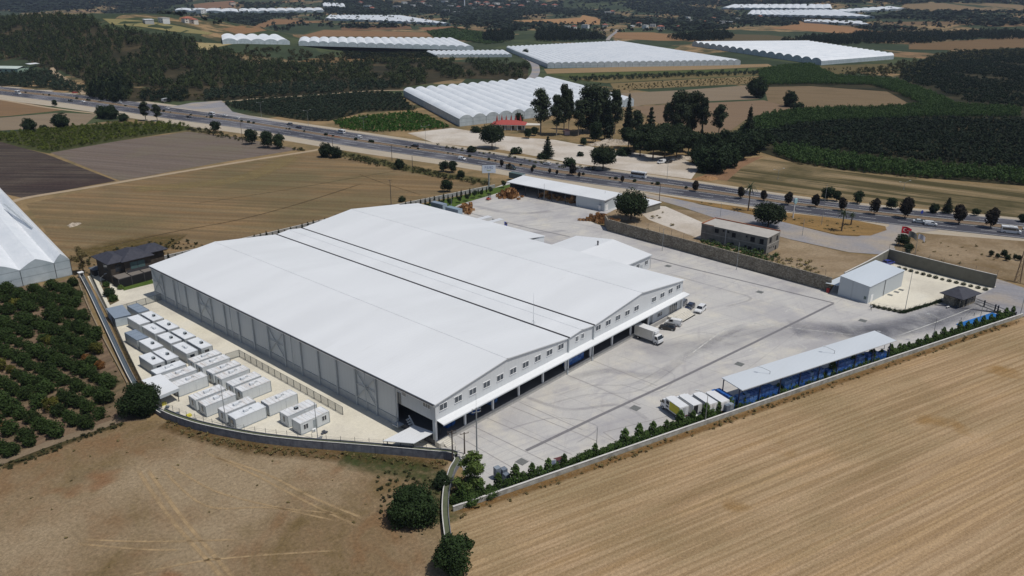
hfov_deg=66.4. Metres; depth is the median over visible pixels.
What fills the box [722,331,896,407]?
crate shed
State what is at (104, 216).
dry field
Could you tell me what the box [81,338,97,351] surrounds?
orange tree
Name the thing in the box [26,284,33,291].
orange tree
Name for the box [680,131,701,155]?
tall pine
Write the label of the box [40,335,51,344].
orange tree
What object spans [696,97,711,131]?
eucalyptus
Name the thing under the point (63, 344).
orange tree
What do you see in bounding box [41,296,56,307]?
orange tree
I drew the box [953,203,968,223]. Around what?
median tree
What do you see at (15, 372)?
orange tree
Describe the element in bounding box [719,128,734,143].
round tree
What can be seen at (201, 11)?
flat house
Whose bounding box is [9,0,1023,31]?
woods
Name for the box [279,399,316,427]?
site cabin
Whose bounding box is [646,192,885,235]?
traffic island
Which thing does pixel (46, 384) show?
orange tree
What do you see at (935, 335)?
hedge plant
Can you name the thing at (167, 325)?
site cabin
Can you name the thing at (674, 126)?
tall pine
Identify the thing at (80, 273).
sluice box
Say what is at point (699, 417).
hedge plant
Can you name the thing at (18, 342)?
orange tree
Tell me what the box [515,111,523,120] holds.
broadleaf tree
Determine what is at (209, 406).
site cabin
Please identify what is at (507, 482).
hedge plant
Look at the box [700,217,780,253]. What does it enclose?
unfinished block
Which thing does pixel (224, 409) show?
street lamp
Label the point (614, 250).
side annex
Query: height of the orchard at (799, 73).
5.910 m
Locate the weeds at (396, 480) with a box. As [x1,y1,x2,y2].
[375,469,441,536]
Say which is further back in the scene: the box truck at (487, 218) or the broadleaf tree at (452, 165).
the broadleaf tree at (452, 165)
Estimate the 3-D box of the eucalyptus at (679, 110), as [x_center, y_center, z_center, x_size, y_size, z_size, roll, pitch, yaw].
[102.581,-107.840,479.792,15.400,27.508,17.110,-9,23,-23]
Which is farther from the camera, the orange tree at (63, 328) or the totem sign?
the totem sign
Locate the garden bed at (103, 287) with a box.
[99,280,118,304]
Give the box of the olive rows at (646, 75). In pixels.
[569,68,757,80]
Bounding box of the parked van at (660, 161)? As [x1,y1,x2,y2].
[657,159,665,163]
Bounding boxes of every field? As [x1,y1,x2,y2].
[0,101,59,115]
[0,113,96,129]
[0,142,114,197]
[0,420,450,575]
[26,152,484,277]
[51,132,296,180]
[102,18,211,34]
[179,16,321,27]
[194,1,233,8]
[196,42,229,51]
[224,25,431,37]
[299,56,373,62]
[341,25,411,30]
[421,26,471,32]
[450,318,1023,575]
[514,15,599,24]
[544,64,770,73]
[549,68,756,76]
[569,72,758,82]
[610,76,758,89]
[614,32,682,40]
[621,86,758,108]
[633,100,790,132]
[687,33,794,40]
[727,158,1023,217]
[756,64,898,73]
[765,86,906,107]
[772,22,877,32]
[872,21,1023,25]
[900,2,1023,10]
[909,37,1023,49]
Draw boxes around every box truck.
[478,216,493,220]
[490,218,506,225]
[634,322,663,344]
[660,396,688,418]
[676,393,701,415]
[691,392,717,411]
[705,390,729,411]
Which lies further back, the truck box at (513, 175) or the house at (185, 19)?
the house at (185, 19)
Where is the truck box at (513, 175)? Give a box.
[509,172,525,178]
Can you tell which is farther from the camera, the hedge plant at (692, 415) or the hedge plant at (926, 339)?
the hedge plant at (926, 339)
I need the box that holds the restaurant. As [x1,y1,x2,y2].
[493,115,539,130]
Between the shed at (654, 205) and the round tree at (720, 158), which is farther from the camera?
the round tree at (720, 158)
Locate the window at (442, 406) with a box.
[439,401,447,411]
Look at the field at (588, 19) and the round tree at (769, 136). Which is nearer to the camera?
the round tree at (769, 136)
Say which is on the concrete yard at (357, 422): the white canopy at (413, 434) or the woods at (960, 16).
the white canopy at (413, 434)
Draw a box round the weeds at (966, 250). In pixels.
[917,241,1014,263]
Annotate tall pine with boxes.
[617,127,637,147]
[624,129,634,151]
[628,130,648,155]
[636,123,654,133]
[641,130,664,159]
[650,122,670,130]
[657,134,677,158]
[660,127,684,154]
[668,132,691,157]
[670,123,686,131]
[675,125,696,151]
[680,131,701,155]
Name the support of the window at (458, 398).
in the warehouse
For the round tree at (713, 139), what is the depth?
420.57 m
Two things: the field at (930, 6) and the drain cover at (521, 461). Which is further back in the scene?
the field at (930, 6)
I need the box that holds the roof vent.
[4,204,32,227]
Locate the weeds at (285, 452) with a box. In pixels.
[166,419,447,467]
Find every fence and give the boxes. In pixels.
[90,272,141,381]
[123,293,161,309]
[165,402,455,450]
[225,350,342,413]
[615,215,825,273]
[889,246,997,287]
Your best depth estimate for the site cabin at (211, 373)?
178.25 m
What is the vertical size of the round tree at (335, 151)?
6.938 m
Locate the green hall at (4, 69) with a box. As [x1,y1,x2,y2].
[0,66,28,73]
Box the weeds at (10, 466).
[0,422,121,468]
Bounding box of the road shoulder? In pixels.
[0,87,1023,240]
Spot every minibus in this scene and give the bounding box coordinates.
[337,129,345,133]
[630,170,646,178]
[1000,225,1021,233]
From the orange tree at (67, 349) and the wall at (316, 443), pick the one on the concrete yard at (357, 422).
the wall at (316, 443)
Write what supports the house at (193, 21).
on the ground at (900, 50)
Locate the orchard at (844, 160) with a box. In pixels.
[772,141,1023,183]
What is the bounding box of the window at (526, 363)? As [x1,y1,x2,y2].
[522,360,528,368]
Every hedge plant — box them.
[457,484,468,500]
[476,481,484,493]
[493,472,503,489]
[499,478,512,487]
[510,464,521,484]
[519,471,529,482]
[527,462,536,479]
[536,465,546,476]
[544,458,553,473]
[552,461,560,470]
[560,453,568,467]
[567,457,576,465]
[574,452,587,462]
[584,449,594,460]
[591,443,599,456]
[597,447,607,454]
[606,443,614,452]
[613,440,623,449]
[619,428,631,447]
[625,435,637,444]
[634,422,643,441]
[641,430,650,440]
[647,421,658,437]
[654,425,665,434]
[663,420,670,432]
[668,421,678,430]
[675,409,686,428]
[680,416,693,426]
[689,409,697,423]
[696,414,703,421]
[700,402,712,419]
[706,409,716,416]
[716,401,722,414]
[735,401,742,408]
[829,361,836,376]
[850,355,856,368]
[869,349,877,361]
[887,344,893,356]
[890,348,900,355]
[897,343,902,353]
[902,343,908,352]
[910,343,917,349]
[915,338,920,347]
[923,333,929,344]
[931,331,937,341]
[937,334,943,340]
[940,326,947,338]
[949,327,953,336]
[957,321,962,333]
[964,321,970,330]
[973,318,978,328]
[980,315,986,325]
[996,310,1001,320]
[1003,307,1009,317]
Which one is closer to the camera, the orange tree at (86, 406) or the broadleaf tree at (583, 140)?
the orange tree at (86, 406)
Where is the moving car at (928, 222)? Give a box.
[924,220,936,225]
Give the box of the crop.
[333,110,448,131]
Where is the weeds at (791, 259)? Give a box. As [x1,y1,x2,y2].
[775,256,818,272]
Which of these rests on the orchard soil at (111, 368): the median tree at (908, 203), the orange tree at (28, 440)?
the orange tree at (28, 440)
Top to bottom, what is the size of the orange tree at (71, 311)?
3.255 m
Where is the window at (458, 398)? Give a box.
[454,394,461,403]
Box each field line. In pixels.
[114,185,356,244]
[194,170,399,203]
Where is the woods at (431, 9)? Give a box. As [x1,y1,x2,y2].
[356,0,553,16]
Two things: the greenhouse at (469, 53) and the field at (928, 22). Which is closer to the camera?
the greenhouse at (469, 53)
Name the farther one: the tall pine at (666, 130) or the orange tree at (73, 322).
the tall pine at (666, 130)
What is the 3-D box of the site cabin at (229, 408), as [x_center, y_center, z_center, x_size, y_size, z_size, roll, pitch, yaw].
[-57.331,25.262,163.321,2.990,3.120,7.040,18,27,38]
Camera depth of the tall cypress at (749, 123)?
431.20 m
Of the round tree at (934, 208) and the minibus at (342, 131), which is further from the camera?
the minibus at (342, 131)
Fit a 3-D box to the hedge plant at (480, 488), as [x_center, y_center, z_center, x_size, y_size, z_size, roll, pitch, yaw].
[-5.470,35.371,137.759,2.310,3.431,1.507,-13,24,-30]
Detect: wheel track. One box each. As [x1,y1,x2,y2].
[88,539,227,541]
[88,544,175,550]
[135,551,326,573]
[139,473,221,575]
[149,473,231,574]
[166,472,332,513]
[175,467,322,517]
[213,456,338,517]
[220,458,358,516]
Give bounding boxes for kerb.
[3,89,1023,226]
[7,91,1022,229]
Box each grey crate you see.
[493,465,500,471]
[501,466,507,472]
[502,472,509,477]
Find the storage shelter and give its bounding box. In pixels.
[106,305,130,326]
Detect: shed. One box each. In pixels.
[88,266,97,275]
[142,19,153,23]
[507,175,621,210]
[642,198,661,212]
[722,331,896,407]
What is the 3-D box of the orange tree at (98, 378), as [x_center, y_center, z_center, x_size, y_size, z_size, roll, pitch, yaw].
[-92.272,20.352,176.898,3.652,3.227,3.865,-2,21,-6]
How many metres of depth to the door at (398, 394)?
157.31 m
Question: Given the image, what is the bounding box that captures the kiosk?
[564,128,569,134]
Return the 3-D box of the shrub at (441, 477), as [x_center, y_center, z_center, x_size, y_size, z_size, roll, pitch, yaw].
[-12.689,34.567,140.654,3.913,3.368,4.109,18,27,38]
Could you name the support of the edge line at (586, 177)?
on the highway at (969, 228)
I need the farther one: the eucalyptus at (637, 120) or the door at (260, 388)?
the eucalyptus at (637, 120)
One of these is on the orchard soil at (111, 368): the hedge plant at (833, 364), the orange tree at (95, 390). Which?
the orange tree at (95, 390)
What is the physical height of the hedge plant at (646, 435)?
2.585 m
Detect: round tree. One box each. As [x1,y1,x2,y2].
[19,117,37,131]
[49,112,69,126]
[93,105,105,118]
[100,104,118,119]
[117,113,128,120]
[318,142,330,157]
[328,146,341,158]
[394,158,404,168]
[687,143,709,162]
[693,147,713,172]
[694,133,707,147]
[703,131,725,150]
[704,145,733,173]
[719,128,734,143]
[721,142,742,167]
[724,130,742,144]
[726,134,753,158]
[740,128,766,154]
[745,76,768,97]
[754,125,776,148]
[782,90,798,105]
[929,203,940,212]
[1017,213,1023,222]
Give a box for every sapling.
[452,469,476,491]
[457,450,485,485]
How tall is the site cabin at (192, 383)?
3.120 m
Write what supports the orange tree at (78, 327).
on the orchard soil at (111, 368)
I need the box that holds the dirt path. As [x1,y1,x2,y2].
[0,417,124,463]
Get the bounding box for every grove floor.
[0,18,308,100]
[0,71,79,92]
[128,83,402,101]
[229,94,413,120]
[277,61,528,86]
[757,71,917,102]
[759,54,1023,185]
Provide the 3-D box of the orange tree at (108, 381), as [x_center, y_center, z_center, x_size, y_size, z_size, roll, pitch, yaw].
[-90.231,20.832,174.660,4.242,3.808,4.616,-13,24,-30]
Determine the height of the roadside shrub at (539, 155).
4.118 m
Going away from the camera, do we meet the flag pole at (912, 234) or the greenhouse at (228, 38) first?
the flag pole at (912, 234)
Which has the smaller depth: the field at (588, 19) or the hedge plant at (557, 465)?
the hedge plant at (557, 465)
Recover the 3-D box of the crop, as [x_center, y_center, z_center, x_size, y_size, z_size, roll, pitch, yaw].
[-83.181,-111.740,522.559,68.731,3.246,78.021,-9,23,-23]
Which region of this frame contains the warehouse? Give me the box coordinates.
[148,203,695,447]
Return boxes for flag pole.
[898,226,911,245]
[908,231,916,239]
[915,234,924,251]
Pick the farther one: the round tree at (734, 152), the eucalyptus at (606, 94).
the eucalyptus at (606, 94)
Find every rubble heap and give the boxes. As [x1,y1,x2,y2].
[67,222,80,226]
[588,138,631,145]
[660,155,690,160]
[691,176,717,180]
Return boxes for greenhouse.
[0,188,72,286]
[175,8,238,12]
[221,33,289,44]
[239,7,323,12]
[298,36,473,49]
[323,2,345,7]
[325,15,450,25]
[403,76,633,126]
[427,50,511,57]
[506,41,740,67]
[692,40,893,64]
[721,4,831,9]
[747,9,874,18]
[802,19,870,25]
[833,6,903,12]
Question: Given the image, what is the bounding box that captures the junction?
[170,101,270,120]
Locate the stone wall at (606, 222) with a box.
[604,215,607,230]
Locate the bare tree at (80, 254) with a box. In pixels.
[69,246,87,271]
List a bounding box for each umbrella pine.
[479,123,504,147]
[589,143,617,168]
[613,187,648,219]
[752,200,786,226]
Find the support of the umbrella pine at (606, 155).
on the ground at (900, 50)
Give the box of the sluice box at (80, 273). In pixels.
[77,271,83,277]
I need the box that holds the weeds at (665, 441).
[460,320,1018,517]
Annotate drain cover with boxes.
[515,458,528,465]
[630,405,640,410]
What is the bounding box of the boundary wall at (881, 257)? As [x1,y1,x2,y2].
[844,249,888,273]
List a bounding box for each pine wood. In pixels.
[0,9,311,99]
[86,69,133,101]
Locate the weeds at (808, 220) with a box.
[701,202,863,231]
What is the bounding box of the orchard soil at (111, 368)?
[0,279,146,458]
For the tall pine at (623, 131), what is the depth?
436.79 m
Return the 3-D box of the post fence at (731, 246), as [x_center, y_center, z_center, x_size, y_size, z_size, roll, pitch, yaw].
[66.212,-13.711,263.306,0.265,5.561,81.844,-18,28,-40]
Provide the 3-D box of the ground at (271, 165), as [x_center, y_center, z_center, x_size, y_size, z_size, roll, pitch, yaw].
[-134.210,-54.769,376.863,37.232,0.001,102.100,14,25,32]
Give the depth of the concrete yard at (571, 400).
199.21 m
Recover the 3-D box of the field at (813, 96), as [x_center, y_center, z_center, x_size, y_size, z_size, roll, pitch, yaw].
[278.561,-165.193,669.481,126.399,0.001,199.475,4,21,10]
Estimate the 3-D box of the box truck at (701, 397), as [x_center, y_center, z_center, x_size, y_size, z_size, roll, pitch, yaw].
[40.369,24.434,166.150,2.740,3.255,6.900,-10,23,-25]
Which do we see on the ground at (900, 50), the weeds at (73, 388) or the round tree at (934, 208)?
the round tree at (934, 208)
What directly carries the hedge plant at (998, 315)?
on the concrete yard at (571, 400)
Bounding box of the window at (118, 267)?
[115,264,121,271]
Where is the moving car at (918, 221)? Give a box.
[913,219,924,223]
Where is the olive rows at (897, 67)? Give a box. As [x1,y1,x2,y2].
[828,66,898,74]
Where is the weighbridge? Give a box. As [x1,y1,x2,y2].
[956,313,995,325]
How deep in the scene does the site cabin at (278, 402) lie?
165.42 m
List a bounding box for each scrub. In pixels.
[132,82,281,100]
[139,86,189,101]
[187,126,304,150]
[225,44,425,63]
[258,54,529,84]
[339,151,487,184]
[436,143,595,169]
[628,212,823,270]
[845,47,1023,78]
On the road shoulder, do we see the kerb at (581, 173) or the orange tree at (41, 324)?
the kerb at (581, 173)
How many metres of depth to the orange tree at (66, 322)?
204.76 m
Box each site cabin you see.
[124,329,148,349]
[127,303,149,315]
[127,314,150,332]
[139,338,163,353]
[139,352,164,372]
[141,311,163,323]
[142,323,165,341]
[151,360,186,376]
[153,348,178,364]
[156,319,179,332]
[157,332,181,352]
[163,365,196,381]
[171,328,195,342]
[172,342,198,363]
[172,372,208,396]
[187,337,212,354]
[188,349,221,367]
[188,384,225,410]
[196,354,229,374]
[198,390,236,416]
[206,360,240,383]
[215,365,249,387]
[218,396,255,423]
[226,371,260,392]
[228,402,266,428]
[235,376,271,398]
[261,389,297,415]
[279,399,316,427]
[292,406,329,434]
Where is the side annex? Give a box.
[552,236,651,269]
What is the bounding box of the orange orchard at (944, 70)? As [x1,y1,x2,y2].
[900,48,1023,106]
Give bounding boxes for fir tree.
[541,136,554,156]
[645,107,655,126]
[940,197,953,212]
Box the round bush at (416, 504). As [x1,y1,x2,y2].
[386,483,439,529]
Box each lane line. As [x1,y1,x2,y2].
[36,91,983,219]
[57,99,998,231]
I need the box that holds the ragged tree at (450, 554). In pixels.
[431,531,474,575]
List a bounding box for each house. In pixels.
[91,243,167,283]
[158,17,169,23]
[181,16,191,22]
[189,18,198,24]
[195,9,205,13]
[940,286,981,307]
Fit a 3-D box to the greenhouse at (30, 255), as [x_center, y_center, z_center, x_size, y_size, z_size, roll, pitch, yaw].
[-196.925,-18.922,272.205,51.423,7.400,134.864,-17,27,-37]
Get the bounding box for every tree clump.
[481,27,514,41]
[534,24,605,40]
[667,28,734,40]
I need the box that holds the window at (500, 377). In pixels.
[496,373,503,381]
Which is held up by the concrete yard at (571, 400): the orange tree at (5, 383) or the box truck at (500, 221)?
the box truck at (500, 221)
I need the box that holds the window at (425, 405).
[423,402,430,409]
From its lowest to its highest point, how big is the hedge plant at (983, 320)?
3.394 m
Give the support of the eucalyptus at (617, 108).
on the ground at (900, 50)
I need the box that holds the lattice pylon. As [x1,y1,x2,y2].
[1014,252,1023,283]
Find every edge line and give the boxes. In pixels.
[2,94,1022,237]
[17,88,1010,219]
[21,93,1022,230]
[35,92,1019,225]
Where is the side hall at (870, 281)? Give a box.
[825,260,904,303]
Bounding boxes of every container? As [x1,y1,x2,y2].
[431,201,446,209]
[445,206,462,214]
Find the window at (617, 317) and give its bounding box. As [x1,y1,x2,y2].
[615,314,620,321]
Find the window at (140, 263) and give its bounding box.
[129,259,145,268]
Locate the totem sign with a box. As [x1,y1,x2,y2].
[792,198,797,217]
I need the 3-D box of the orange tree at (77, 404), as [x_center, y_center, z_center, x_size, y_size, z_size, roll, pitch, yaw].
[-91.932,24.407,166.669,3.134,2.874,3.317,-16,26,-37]
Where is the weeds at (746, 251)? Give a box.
[700,239,779,260]
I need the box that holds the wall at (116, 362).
[77,278,127,384]
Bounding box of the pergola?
[112,268,151,286]
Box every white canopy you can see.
[142,374,179,407]
[383,425,440,447]
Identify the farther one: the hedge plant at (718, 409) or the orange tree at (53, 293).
the orange tree at (53, 293)
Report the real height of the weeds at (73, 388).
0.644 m
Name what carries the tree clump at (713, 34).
on the field at (743, 37)
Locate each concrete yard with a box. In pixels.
[88,275,436,447]
[433,183,1013,490]
[868,263,995,313]
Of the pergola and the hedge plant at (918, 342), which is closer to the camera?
the hedge plant at (918, 342)
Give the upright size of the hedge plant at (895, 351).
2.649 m
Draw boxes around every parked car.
[659,323,675,330]
[665,317,682,326]
[685,301,694,309]
[694,303,706,313]
[882,259,894,263]
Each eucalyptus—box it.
[138,101,150,120]
[150,104,161,120]
[530,87,550,132]
[550,94,563,135]
[560,83,571,134]
[567,89,574,128]
[572,99,585,135]
[578,83,605,132]
[598,87,611,130]
[607,88,623,134]
[630,109,643,128]
[663,103,671,121]
[664,89,691,125]
[683,90,704,129]
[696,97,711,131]
[710,104,728,134]
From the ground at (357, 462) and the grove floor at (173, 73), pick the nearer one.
the ground at (357, 462)
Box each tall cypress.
[590,104,599,138]
[602,98,614,138]
[622,91,632,127]
[685,115,691,129]
[742,104,755,132]
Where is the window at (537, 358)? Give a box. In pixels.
[534,354,540,362]
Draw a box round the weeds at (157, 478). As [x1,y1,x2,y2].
[30,437,366,566]
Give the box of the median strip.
[0,89,1022,228]
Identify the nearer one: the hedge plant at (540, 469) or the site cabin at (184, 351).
the hedge plant at (540, 469)
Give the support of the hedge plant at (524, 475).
on the concrete yard at (571, 400)
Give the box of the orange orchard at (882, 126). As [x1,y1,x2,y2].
[769,115,1023,167]
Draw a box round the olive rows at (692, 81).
[618,76,755,89]
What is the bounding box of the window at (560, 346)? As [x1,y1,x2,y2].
[558,342,563,350]
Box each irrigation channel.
[80,276,162,416]
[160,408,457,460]
[442,456,460,575]
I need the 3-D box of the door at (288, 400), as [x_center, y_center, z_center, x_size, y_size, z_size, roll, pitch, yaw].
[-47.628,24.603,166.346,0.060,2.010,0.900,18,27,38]
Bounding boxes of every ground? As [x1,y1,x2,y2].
[0,0,1023,575]
[3,422,123,467]
[82,237,181,254]
[140,158,291,189]
[163,421,442,468]
[341,152,487,181]
[344,452,454,521]
[460,322,1014,511]
[607,208,874,278]
[895,234,1023,283]
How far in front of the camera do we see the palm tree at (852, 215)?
296.77 m
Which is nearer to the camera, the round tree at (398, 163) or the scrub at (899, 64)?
the round tree at (398, 163)
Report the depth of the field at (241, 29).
1506.88 m
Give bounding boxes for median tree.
[569,163,576,175]
[692,180,698,189]
[738,186,744,198]
[760,190,767,200]
[784,192,792,204]
[811,194,820,205]
[839,197,847,209]
[869,198,880,212]
[899,197,914,217]
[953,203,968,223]
[984,207,1000,227]
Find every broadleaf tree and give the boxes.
[209,120,220,130]
[243,129,258,143]
[259,131,271,147]
[270,132,284,147]
[439,160,448,171]
[440,178,452,191]
[448,161,457,171]
[456,169,464,177]
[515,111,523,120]
[523,129,531,137]
[531,127,538,134]
[580,137,586,144]
[589,119,602,141]
[821,186,835,198]
[834,191,841,200]
[852,191,864,203]
[885,197,898,207]
[894,234,910,245]
[903,243,914,252]
[971,208,981,214]
[1000,250,1007,256]
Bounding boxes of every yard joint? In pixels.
[478,428,542,459]
[488,418,571,454]
[511,406,595,440]
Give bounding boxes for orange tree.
[0,281,16,293]
[0,302,16,315]
[0,315,14,327]
[0,327,14,340]
[0,344,12,356]
[0,357,7,370]
[0,374,9,387]
[0,391,9,405]
[0,397,23,415]
[0,413,5,423]
[0,419,19,436]
[0,439,6,453]
[0,442,20,457]
[1,293,15,302]
[1,379,17,390]
[2,348,17,358]
[4,319,20,328]
[4,334,16,343]
[5,364,16,373]
[5,381,20,395]
[8,298,20,307]
[10,348,25,362]
[10,368,22,378]
[10,405,26,420]
[12,287,25,297]
[12,337,24,347]
[13,311,23,320]
[13,323,22,334]
[14,426,34,441]
[15,297,29,308]
[15,311,30,323]
[15,352,32,366]
[16,371,32,380]
[16,384,36,399]
[18,291,29,299]
[19,325,34,337]
[19,372,35,385]
[20,300,38,311]
[20,433,36,446]
[21,339,32,349]
[22,312,41,327]
[22,359,36,369]
[22,408,41,422]
[25,292,39,301]
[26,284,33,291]
[27,342,46,357]
[28,391,47,408]
[29,415,46,430]
[30,320,39,328]
[30,373,49,388]
[31,283,40,291]
[32,362,41,372]
[33,378,58,392]
[35,286,45,294]
[35,295,46,305]
[35,333,48,342]
[35,345,52,359]
[36,319,50,332]
[36,361,56,377]
[36,419,52,434]
[40,289,50,296]
[40,307,56,320]
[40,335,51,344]
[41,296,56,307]
[41,396,58,411]
[43,279,57,289]
[43,321,59,334]
[43,348,63,364]
[44,366,62,380]
[44,419,64,437]
[47,290,57,299]
[48,302,58,308]
[48,311,64,322]
[49,335,64,348]
[49,402,67,417]
[51,352,68,366]
[52,282,61,291]
[52,325,71,335]
[53,373,70,385]
[54,293,64,301]
[55,388,70,401]
[57,282,73,293]
[57,294,70,304]
[57,341,69,351]
[59,356,77,369]
[60,305,74,316]
[60,318,72,326]
[60,329,73,341]
[61,344,75,354]
[61,390,81,405]
[61,409,74,421]
[64,286,76,295]
[64,307,77,317]
[66,276,79,286]
[66,295,82,307]
[66,412,80,426]
[67,333,79,343]
[67,376,82,387]
[69,320,77,330]
[69,359,84,374]
[69,379,85,391]
[71,345,84,358]
[72,319,90,333]
[73,289,83,296]
[73,335,87,346]
[73,396,85,407]
[74,308,90,320]
[76,413,96,429]
[78,362,97,377]
[79,399,96,413]
[80,383,96,396]
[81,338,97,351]
[83,328,91,337]
[84,354,98,364]
[86,370,99,381]
[87,325,104,340]
[88,341,103,353]
[91,386,104,398]
[91,405,107,419]
[92,386,115,403]
[94,359,105,369]
[95,371,110,382]
[98,373,118,389]
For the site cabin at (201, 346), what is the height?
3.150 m
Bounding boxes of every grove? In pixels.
[0,66,85,91]
[0,119,189,149]
[202,76,402,100]
[225,89,416,120]
[341,49,434,58]
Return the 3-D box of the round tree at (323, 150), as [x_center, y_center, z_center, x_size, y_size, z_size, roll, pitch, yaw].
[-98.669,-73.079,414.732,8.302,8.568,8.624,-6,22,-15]
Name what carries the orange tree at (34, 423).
on the orchard soil at (111, 368)
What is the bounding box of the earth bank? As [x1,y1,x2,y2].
[703,156,762,180]
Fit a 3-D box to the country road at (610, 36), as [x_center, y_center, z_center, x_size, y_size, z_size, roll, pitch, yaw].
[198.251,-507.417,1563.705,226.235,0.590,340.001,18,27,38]
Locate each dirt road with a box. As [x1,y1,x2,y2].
[0,99,94,113]
[12,149,317,201]
[50,67,85,94]
[224,90,402,101]
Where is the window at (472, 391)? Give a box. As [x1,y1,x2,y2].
[469,386,476,396]
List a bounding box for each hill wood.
[0,0,184,10]
[337,0,1023,5]
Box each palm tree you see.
[741,182,760,210]
[838,208,851,230]
[848,212,856,224]
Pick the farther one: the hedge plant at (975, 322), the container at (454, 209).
the container at (454, 209)
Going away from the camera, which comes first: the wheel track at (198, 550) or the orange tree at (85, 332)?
the wheel track at (198, 550)
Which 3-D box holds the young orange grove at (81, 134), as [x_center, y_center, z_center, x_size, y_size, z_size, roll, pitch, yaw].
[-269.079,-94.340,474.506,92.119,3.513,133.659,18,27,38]
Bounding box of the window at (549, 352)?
[546,348,552,356]
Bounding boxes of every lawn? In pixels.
[123,280,152,289]
[423,184,509,206]
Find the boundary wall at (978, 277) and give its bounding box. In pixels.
[888,249,996,287]
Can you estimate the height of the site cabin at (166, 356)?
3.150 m
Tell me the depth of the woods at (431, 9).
2789.98 m
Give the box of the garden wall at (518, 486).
[453,313,1022,511]
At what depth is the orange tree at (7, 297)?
220.11 m
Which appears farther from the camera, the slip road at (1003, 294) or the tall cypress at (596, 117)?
the tall cypress at (596, 117)
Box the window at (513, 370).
[510,366,516,375]
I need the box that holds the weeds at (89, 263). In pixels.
[78,238,201,273]
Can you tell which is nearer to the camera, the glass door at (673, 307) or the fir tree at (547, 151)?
the glass door at (673, 307)
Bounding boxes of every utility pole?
[447,430,455,461]
[473,407,480,452]
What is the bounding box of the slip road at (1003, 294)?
[642,195,1023,315]
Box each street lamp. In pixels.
[221,389,227,425]
[695,389,707,424]
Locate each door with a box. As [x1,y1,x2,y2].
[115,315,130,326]
[195,381,200,389]
[259,386,263,394]
[286,399,289,407]
[397,392,400,403]
[669,302,676,313]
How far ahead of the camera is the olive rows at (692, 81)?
748.76 m
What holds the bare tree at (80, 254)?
on the dry field at (104, 216)
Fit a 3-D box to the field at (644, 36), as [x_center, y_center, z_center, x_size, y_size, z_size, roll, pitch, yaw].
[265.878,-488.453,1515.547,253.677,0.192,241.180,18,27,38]
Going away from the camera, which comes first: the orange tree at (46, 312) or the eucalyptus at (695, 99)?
the orange tree at (46, 312)
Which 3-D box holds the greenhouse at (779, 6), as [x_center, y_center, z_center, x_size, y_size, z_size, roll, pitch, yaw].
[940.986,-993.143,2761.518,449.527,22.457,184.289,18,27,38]
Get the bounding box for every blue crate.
[781,379,788,384]
[864,352,871,356]
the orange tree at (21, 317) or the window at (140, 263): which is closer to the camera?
the orange tree at (21, 317)
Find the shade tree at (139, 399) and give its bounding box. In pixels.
[114,381,161,418]
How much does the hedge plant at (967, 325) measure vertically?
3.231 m
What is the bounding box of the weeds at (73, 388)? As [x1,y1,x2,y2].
[10,310,120,442]
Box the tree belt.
[780,27,1023,44]
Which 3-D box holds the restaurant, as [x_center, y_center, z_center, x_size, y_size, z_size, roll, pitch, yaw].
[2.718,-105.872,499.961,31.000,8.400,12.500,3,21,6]
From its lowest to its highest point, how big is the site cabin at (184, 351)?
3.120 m
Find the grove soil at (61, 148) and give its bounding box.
[0,124,186,153]
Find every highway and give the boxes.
[0,87,1023,225]
[0,91,1023,238]
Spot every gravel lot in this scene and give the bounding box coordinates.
[409,128,697,178]
[642,206,702,238]
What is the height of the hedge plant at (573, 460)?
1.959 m
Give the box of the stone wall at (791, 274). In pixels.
[608,219,831,289]
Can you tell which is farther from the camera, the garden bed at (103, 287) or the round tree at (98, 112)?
the round tree at (98, 112)
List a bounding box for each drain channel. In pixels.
[471,213,569,236]
[525,303,832,450]
[651,258,833,302]
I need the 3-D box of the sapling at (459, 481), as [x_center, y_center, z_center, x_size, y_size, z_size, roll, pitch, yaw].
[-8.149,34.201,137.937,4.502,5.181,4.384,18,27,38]
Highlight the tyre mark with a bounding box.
[864,309,962,331]
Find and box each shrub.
[103,281,110,286]
[103,287,114,295]
[108,294,117,301]
[398,196,405,201]
[431,470,452,488]
[449,489,460,504]
[459,489,482,507]
[467,145,476,151]
[470,126,480,132]
[482,486,500,499]
[510,147,522,153]
[537,152,549,158]
[562,157,575,165]
[615,147,630,155]
[789,102,804,108]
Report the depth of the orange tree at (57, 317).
208.52 m
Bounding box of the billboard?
[482,164,495,187]
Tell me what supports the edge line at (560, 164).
on the highway at (627, 175)
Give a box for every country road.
[515,54,539,78]
[601,29,616,39]
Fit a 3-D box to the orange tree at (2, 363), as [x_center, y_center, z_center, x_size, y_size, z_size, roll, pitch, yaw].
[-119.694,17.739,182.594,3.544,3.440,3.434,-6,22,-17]
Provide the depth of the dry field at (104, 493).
133.30 m
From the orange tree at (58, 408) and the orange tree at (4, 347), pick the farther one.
the orange tree at (4, 347)
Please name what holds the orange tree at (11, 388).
on the orchard soil at (111, 368)
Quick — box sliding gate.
[975,298,1016,315]
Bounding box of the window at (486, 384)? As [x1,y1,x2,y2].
[483,380,490,388]
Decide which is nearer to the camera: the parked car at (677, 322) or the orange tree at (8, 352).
the orange tree at (8, 352)
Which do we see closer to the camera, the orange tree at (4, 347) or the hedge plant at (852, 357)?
the hedge plant at (852, 357)
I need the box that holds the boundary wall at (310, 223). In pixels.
[98,184,494,274]

